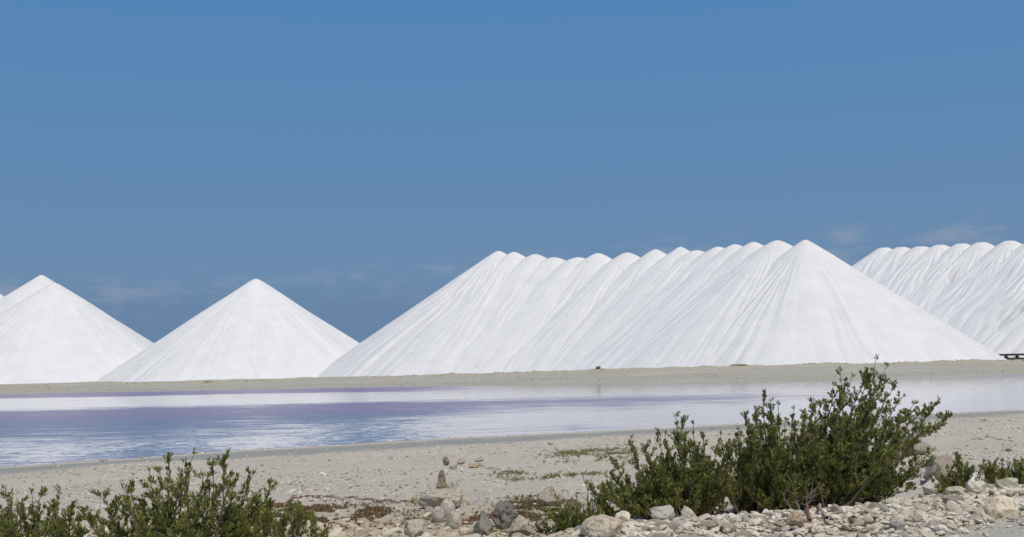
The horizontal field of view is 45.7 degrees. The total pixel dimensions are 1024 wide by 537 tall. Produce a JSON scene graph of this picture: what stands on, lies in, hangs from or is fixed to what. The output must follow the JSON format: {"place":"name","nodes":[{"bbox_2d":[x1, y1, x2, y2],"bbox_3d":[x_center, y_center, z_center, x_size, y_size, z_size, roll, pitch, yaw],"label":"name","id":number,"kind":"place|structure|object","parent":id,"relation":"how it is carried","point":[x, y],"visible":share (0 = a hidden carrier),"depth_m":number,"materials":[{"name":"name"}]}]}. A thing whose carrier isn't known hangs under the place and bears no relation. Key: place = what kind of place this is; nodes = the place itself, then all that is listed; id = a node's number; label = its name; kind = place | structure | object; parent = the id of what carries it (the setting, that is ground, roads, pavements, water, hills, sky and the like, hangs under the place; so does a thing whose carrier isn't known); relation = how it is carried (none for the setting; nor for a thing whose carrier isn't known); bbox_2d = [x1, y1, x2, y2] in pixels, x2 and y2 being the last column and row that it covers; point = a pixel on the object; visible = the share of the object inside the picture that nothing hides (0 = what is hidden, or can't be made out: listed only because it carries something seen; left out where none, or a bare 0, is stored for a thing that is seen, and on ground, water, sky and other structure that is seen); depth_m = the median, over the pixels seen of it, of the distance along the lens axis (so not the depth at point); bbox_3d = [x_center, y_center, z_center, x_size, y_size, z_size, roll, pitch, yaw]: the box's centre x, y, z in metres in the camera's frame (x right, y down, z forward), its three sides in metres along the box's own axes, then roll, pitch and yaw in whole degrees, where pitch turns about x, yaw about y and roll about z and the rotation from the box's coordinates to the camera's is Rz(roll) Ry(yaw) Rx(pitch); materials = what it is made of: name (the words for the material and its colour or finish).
{"place":"outdoors","nodes":[
{"label":"outdoors","id":0,"kind":"place"},
{"bbox_2d":[274,494,410,504],"bbox_3d":[-3.068,4.231,22.308,2.700,0.105,2.557,-1,-4,0],"label":"seaweed wrack","id":1,"kind":"object","parent":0,"point":[292,498],"visible":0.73,"depth_m":22.41,"materials":[{"name":"brown plant"}]},
{"bbox_2d":[0,359,1023,536],"bbox_3d":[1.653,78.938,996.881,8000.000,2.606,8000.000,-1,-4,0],"label":"ground","id":2,"kind":"structure","parent":0,"point":[398,471],"depth_m":30.99,"materials":[{"name":"beige sand"}]},
{"bbox_2d":[0,275,54,312],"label":"salt pile","id":3,"kind":"object","parent":2,"relation":"on","point":[26,290],"visible":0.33,"depth_m":343.02,"materials":[{"name":"white"}]},
{"bbox_2d":[0,483,89,536],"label":"coastal shrub","id":4,"kind":"object","parent":2,"relation":"on","point":[56,526],"visible":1,"depth_m":13.96,"materials":[{"name":"green plant"}]},
{"bbox_2d":[0,283,153,383],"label":"salt pile","id":5,"kind":"object","parent":2,"relation":"on","point":[54,333],"visible":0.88,"depth_m":313.23,"materials":[{"name":"white"}]},
{"bbox_2d":[75,447,280,536],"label":"coastal shrub","id":6,"kind":"object","parent":2,"relation":"on","point":[232,521],"visible":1,"depth_m":13.67,"materials":[{"name":"green plant"}]},
{"bbox_2d":[97,279,358,381],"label":"salt pile","id":7,"kind":"object","parent":2,"relation":"on","point":[255,329],"visible":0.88,"depth_m":294.90,"materials":[{"name":"white"}]},
{"bbox_2d":[207,499,363,516],"bbox_3d":[-3.943,4.056,20.389,2.721,0.208,3.827,-2,-4,10],"label":"succulent ground cover","id":8,"kind":"object","parent":2,"relation":"on","point":[287,504],"visible":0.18,"depth_m":20.54,"materials":[{"name":"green plant"}]},
{"bbox_2d":[257,499,330,536],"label":"coastal shrub","id":9,"kind":"object","parent":2,"relation":"on","point":[296,524],"visible":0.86,"depth_m":14.42,"materials":[{"name":"green plant"}]},
{"bbox_2d":[150,497,489,536],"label":"succulent ground cover","id":10,"kind":"object","parent":2,"relation":"on","point":[366,510],"visible":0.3,"depth_m":19.31,"materials":[{"name":"brown plant"}]},
{"bbox_2d":[410,495,417,504],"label":"stone","id":11,"kind":"object","parent":2,"relation":"on","point":[414,499],"visible":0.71,"depth_m":20.75,"materials":[{"name":"beige stone"}]},
{"bbox_2d":[404,519,426,536],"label":"rock","id":12,"kind":"object","parent":2,"relation":"on","point":[415,527],"visible":0.9,"depth_m":16.61,"materials":[{"name":"stone"}]},
{"bbox_2d":[424,506,433,516],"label":"pebble","id":13,"kind":"object","parent":2,"relation":"on","point":[429,509],"visible":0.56,"depth_m":19.01,"materials":[{"name":"grey stone"}]},
{"bbox_2d":[432,506,444,522],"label":"pebble","id":14,"kind":"object","parent":2,"relation":"on","point":[438,514],"visible":0.9,"depth_m":17.94,"materials":[{"name":"white stone"}]},
{"bbox_2d":[418,488,463,507],"bbox_3d":[-1.145,3.774,19.821,0.704,0.384,0.548,-4,-5,28],"label":"boulder","id":15,"kind":"object","parent":2,"relation":"on","point":[434,498],"visible":0.67,"depth_m":19.65,"materials":[{"name":"stone"}]},
{"bbox_2d":[436,469,446,488],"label":"standing stone","id":16,"kind":"object","parent":15,"relation":"on","point":[441,482],"visible":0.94,"depth_m":19.86,"materials":[{"name":"beige stone"}]},
{"bbox_2d":[443,456,449,464],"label":"stone","id":17,"kind":"object","parent":2,"relation":"on","point":[446,461],"visible":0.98,"depth_m":31.25,"materials":[{"name":"beige stone"}]},
{"bbox_2d":[440,498,454,517],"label":"stone","id":18,"kind":"object","parent":2,"relation":"on","point":[447,505],"visible":0.59,"depth_m":18.69,"materials":[{"name":"grey stone"}]},
{"bbox_2d":[447,480,454,489],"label":"stone","id":19,"kind":"object","parent":2,"relation":"on","point":[450,484],"visible":0.44,"depth_m":20.20,"materials":[{"name":"stone"}]},
{"bbox_2d":[449,465,456,468],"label":"stone","id":20,"kind":"object","parent":2,"relation":"on","point":[452,466],"visible":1,"depth_m":28.58,"materials":[{"name":"grey stone"}]},
{"bbox_2d":[446,510,461,528],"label":"stone","id":21,"kind":"object","parent":2,"relation":"on","point":[453,519],"visible":0.84,"depth_m":17.46,"materials":[{"name":"stone"}]},
{"bbox_2d":[454,482,462,504],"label":"stone","id":22,"kind":"object","parent":2,"relation":"on","point":[457,487],"visible":0.43,"depth_m":20.55,"materials":[{"name":"stone"}]},
{"bbox_2d":[457,458,464,463],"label":"stone","id":23,"kind":"object","parent":2,"relation":"on","point":[460,460],"visible":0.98,"depth_m":31.42,"materials":[{"name":"beige stone"}]},
{"bbox_2d":[432,508,493,525],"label":"succulent ground cover","id":24,"kind":"object","parent":2,"relation":"on","point":[472,517],"visible":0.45,"depth_m":18.39,"materials":[{"name":"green plant"}]},
{"bbox_2d":[469,463,478,467],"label":"stone","id":25,"kind":"object","parent":2,"relation":"on","point":[473,465],"visible":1,"depth_m":29.16,"materials":[{"name":"beige stone"}]},
{"bbox_2d":[475,457,483,461],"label":"stone","id":26,"kind":"object","parent":2,"relation":"on","point":[479,459],"visible":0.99,"depth_m":32.12,"materials":[{"name":"white stone"}]},
{"bbox_2d":[471,510,493,535],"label":"rock","id":27,"kind":"object","parent":2,"relation":"on","point":[483,525],"visible":0.91,"depth_m":16.91,"materials":[{"name":"grey stone"}]},
{"bbox_2d":[493,501,517,528],"bbox_3d":[-0.073,3.582,17.544,0.377,0.448,0.312,3,-6,-44],"label":"rock","id":28,"kind":"object","parent":2,"relation":"on","point":[505,514],"visible":0.88,"depth_m":17.46,"materials":[{"name":"grey stone"}]},
{"bbox_2d":[479,469,546,483],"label":"creeping ground cover","id":29,"kind":"object","parent":2,"relation":"on","point":[514,472],"visible":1,"depth_m":26.73,"materials":[{"name":"green plant"}]},
{"bbox_2d":[507,518,534,536],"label":"rock","id":30,"kind":"object","parent":2,"relation":"on","point":[520,525],"visible":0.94,"depth_m":16.28,"materials":[{"name":"stone"}]},
{"bbox_2d":[478,489,587,536],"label":"succulent ground cover","id":31,"kind":"object","parent":2,"relation":"on","point":[526,504],"visible":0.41,"depth_m":19.27,"materials":[{"name":"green plant"}]},
{"bbox_2d":[528,513,551,534],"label":"dead shrub","id":32,"kind":"object","parent":2,"relation":"on","point":[537,528],"visible":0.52,"depth_m":15.84,"materials":[{"name":"plant"}]},
{"bbox_2d":[535,516,554,532],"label":"rock","id":33,"kind":"object","parent":2,"relation":"on","point":[551,522],"visible":0.32,"depth_m":16.64,"materials":[{"name":"grey stone"}]},
{"bbox_2d":[537,486,564,505],"bbox_3d":[0.631,3.725,19.808,0.452,0.361,0.449,-1,-4,0],"label":"rock","id":34,"kind":"object","parent":2,"relation":"on","point":[545,495],"visible":0.81,"depth_m":19.71,"materials":[{"name":"beige stone"}]},
{"bbox_2d":[518,470,611,480],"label":"creeping ground cover","id":35,"kind":"object","parent":2,"relation":"on","point":[551,475],"visible":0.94,"depth_m":25.82,"materials":[{"name":"green plant"}]},
{"bbox_2d":[536,493,604,534],"bbox_3d":[0.757,3.216,15.723,0.780,0.696,0.854,-2,-4,12],"label":"coastal shrub","id":36,"kind":"object","parent":2,"relation":"on","point":[565,518],"visible":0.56,"depth_m":15.56,"materials":[{"name":"green plant"}]},
{"bbox_2d":[568,469,601,514],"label":"dead shrub","id":37,"kind":"object","parent":2,"relation":"on","point":[592,507],"visible":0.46,"depth_m":17.37,"materials":[{"name":"grey plant"}]},
{"bbox_2d":[519,443,664,465],"bbox_3d":[2.515,5.095,33.535,4.678,0.246,8.143,-1,-4,0],"label":"creeping ground cover","id":38,"kind":"object","parent":2,"relation":"on","point":[585,451],"visible":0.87,"depth_m":33.10,"materials":[{"name":"green plant"}]},
{"bbox_2d":[581,514,621,536],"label":"boulder","id":39,"kind":"object","parent":2,"relation":"on","point":[602,525],"visible":0.96,"depth_m":13.51,"materials":[{"name":"beige stone"}]},
{"bbox_2d":[615,510,630,522],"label":"boulder","id":40,"kind":"object","parent":2,"relation":"on","point":[623,516],"visible":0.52,"depth_m":14.45,"materials":[{"name":"beige stone"}]},
{"bbox_2d":[318,240,1006,376],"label":"salt ridge","id":41,"kind":"structure","parent":2,"relation":"on","point":[776,302],"depth_m":248.01,"materials":[{"name":"white"}]},
{"bbox_2d":[585,411,739,519],"bbox_3d":[2.210,2.921,17.730,2.312,1.642,1.638,-1,-4,0],"label":"coastal shrub","id":42,"kind":"object","parent":2,"relation":"on","point":[697,490],"visible":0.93,"depth_m":17.51,"materials":[{"name":"green plant"}]},
{"bbox_2d":[650,505,674,520],"bbox_3d":[1.924,3.151,15.556,0.329,0.246,0.329,-1,-4,0],"label":"boulder","id":43,"kind":"object","parent":2,"relation":"on","point":[663,512],"visible":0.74,"depth_m":15.45,"materials":[{"name":"grey stone"}]},
{"bbox_2d":[681,505,699,520],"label":"boulder","id":44,"kind":"object","parent":2,"relation":"on","point":[687,513],"visible":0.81,"depth_m":15.39,"materials":[{"name":"stone"}]},
{"bbox_2d":[730,364,747,365],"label":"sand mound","id":45,"kind":"object","parent":2,"relation":"on","point":[738,364],"visible":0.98,"depth_m":197.39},
{"bbox_2d":[716,388,824,513],"bbox_3d":[3.796,2.730,17.910,1.715,1.952,1.608,-1,-4,0],"label":"coastal shrub","id":46,"kind":"object","parent":2,"relation":"on","point":[760,482],"visible":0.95,"depth_m":17.62,"materials":[{"name":"green plant"}]},
{"bbox_2d":[786,511,807,527],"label":"boulder","id":47,"kind":"object","parent":2,"relation":"on","point":[796,518],"visible":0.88,"depth_m":15.00,"materials":[{"name":"beige stone"}]},
{"bbox_2d":[782,472,822,510],"bbox_3d":[4.049,3.200,17.040,0.564,0.645,0.471,-1,-4,0],"label":"dead shrub","id":48,"kind":"object","parent":2,"relation":"on","point":[796,501],"visible":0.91,"depth_m":17.00,"materials":[{"name":"grey wood"}]},
{"bbox_2d":[804,504,810,520],"bbox_3d":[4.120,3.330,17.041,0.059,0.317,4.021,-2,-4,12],"label":"driftwood stick","id":49,"kind":"object","parent":2,"relation":"on","point":[808,512],"visible":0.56,"depth_m":15.39,"materials":[{"name":"brown wood"}]},
{"bbox_2d":[809,503,828,518],"bbox_3d":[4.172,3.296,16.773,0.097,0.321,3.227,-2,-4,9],"label":"driftwood stick","id":50,"kind":"object","parent":2,"relation":"on","point":[819,505],"visible":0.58,"depth_m":15.52,"materials":[{"name":"beige wood"}]},
{"bbox_2d":[848,515,875,524],"bbox_3d":[4.374,3.147,15.201,0.349,0.133,0.132,-1,-4,0],"label":"driftwood stick","id":51,"kind":"object","parent":2,"relation":"on","point":[852,519],"visible":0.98,"depth_m":15.17,"materials":[{"name":"beige wood"}]},
{"bbox_2d":[788,353,952,510],"bbox_3d":[5.280,2.476,18.221,2.412,2.397,2.238,-3,-5,24],"label":"coastal shrub","id":52,"kind":"object","parent":2,"relation":"on","point":[847,470],"visible":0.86,"depth_m":17.79,"materials":[{"name":"green plant"}]},
{"bbox_2d":[890,516,904,530],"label":"rock","id":53,"kind":"object","parent":2,"relation":"on","point":[897,522],"visible":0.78,"depth_m":14.89,"materials":[{"name":"grey stone"}]},
{"bbox_2d":[908,440,931,454],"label":"rock","id":54,"kind":"object","parent":2,"relation":"on","point":[921,447],"visible":0.46,"depth_m":29.27,"materials":[{"name":"beige stone"}]},
{"bbox_2d":[922,477,942,494],"bbox_3d":[6.986,3.620,20.136,0.326,0.343,0.301,3,-6,-45],"label":"rock","id":55,"kind":"object","parent":2,"relation":"on","point":[928,488],"visible":0.66,"depth_m":20.07,"materials":[{"name":"white stone"}]},
{"bbox_2d":[852,241,1023,357],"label":"salt ridge","id":56,"kind":"structure","parent":2,"relation":"on","point":[975,291],"depth_m":312.97,"materials":[{"name":"white"}]},
{"bbox_2d":[923,455,958,485],"bbox_3d":[7.798,3.674,21.965,0.640,0.610,0.734,-4,-5,31],"label":"boulder","id":57,"kind":"object","parent":2,"relation":"on","point":[940,463],"visible":0.54,"depth_m":21.80,"materials":[{"name":"beige stone"}]},
{"bbox_2d":[929,451,976,493],"bbox_3d":[6.865,3.225,18.931,0.727,0.791,0.670,-1,-4,0],"label":"coastal shrub","id":58,"kind":"object","parent":2,"relation":"on","point":[960,479],"visible":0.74,"depth_m":18.88,"materials":[{"name":"green plant"}]},
{"bbox_2d":[942,486,965,495],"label":"rock","id":59,"kind":"object","parent":2,"relation":"on","point":[957,490],"visible":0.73,"depth_m":18.13,"materials":[{"name":"stone"}]},
{"bbox_2d":[965,472,984,492],"bbox_3d":[7.459,3.469,19.671,0.373,0.431,0.364,-1,-4,0],"label":"rock","id":60,"kind":"object","parent":2,"relation":"on","point":[975,482],"visible":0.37,"depth_m":19.54,"materials":[{"name":"white stone"}]},
{"bbox_2d":[976,457,1010,483],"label":"coastal shrub","id":61,"kind":"object","parent":2,"relation":"on","point":[990,470],"visible":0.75,"depth_m":19.77,"materials":[{"name":"green plant"}]},
{"bbox_2d":[984,495,1019,519],"bbox_3d":[6.163,3.010,15.259,0.436,0.335,0.273,0,-5,-17],"label":"boulder","id":62,"kind":"object","parent":2,"relation":"on","point":[998,507],"visible":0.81,"depth_m":15.17,"materials":[{"name":"beige stone"}]},
{"bbox_2d":[995,477,1018,487],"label":"rock","id":63,"kind":"object","parent":2,"relation":"on","point":[1009,482],"visible":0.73,"depth_m":18.15,"materials":[{"name":"stone"}]},
{"bbox_2d":[997,456,1023,484],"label":"coastal shrub","id":64,"kind":"object","parent":2,"relation":"on","point":[1019,469],"visible":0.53,"depth_m":19.95,"materials":[{"name":"green plant"}]},
{"bbox_2d":[999,353,1023,359],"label":"conveyor trestle","id":65,"kind":"object","parent":2,"relation":"on","point":[1015,355],"visible":0.42,"depth_m":247.29,"materials":[{"name":"metal"}]},
{"bbox_2d":[0,375,1023,466],"bbox_3d":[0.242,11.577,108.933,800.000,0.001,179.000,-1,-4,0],"label":"pond water","id":66,"kind":"structure","parent":0,"point":[48,428],"depth_m":80.81,"materials":[{"name":"liquid"}]},
{"bbox_2d":[0,0,1023,342],"label":"sky","id":67,"kind":"structure","parent":0,"point":[353,160],"materials":[{"name":"blue"}]},
{"bbox_2d":[969,518,1023,536],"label":"road","id":68,"kind":"structure","parent":0,"point":[1005,530],"depth_m":13.95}
]}

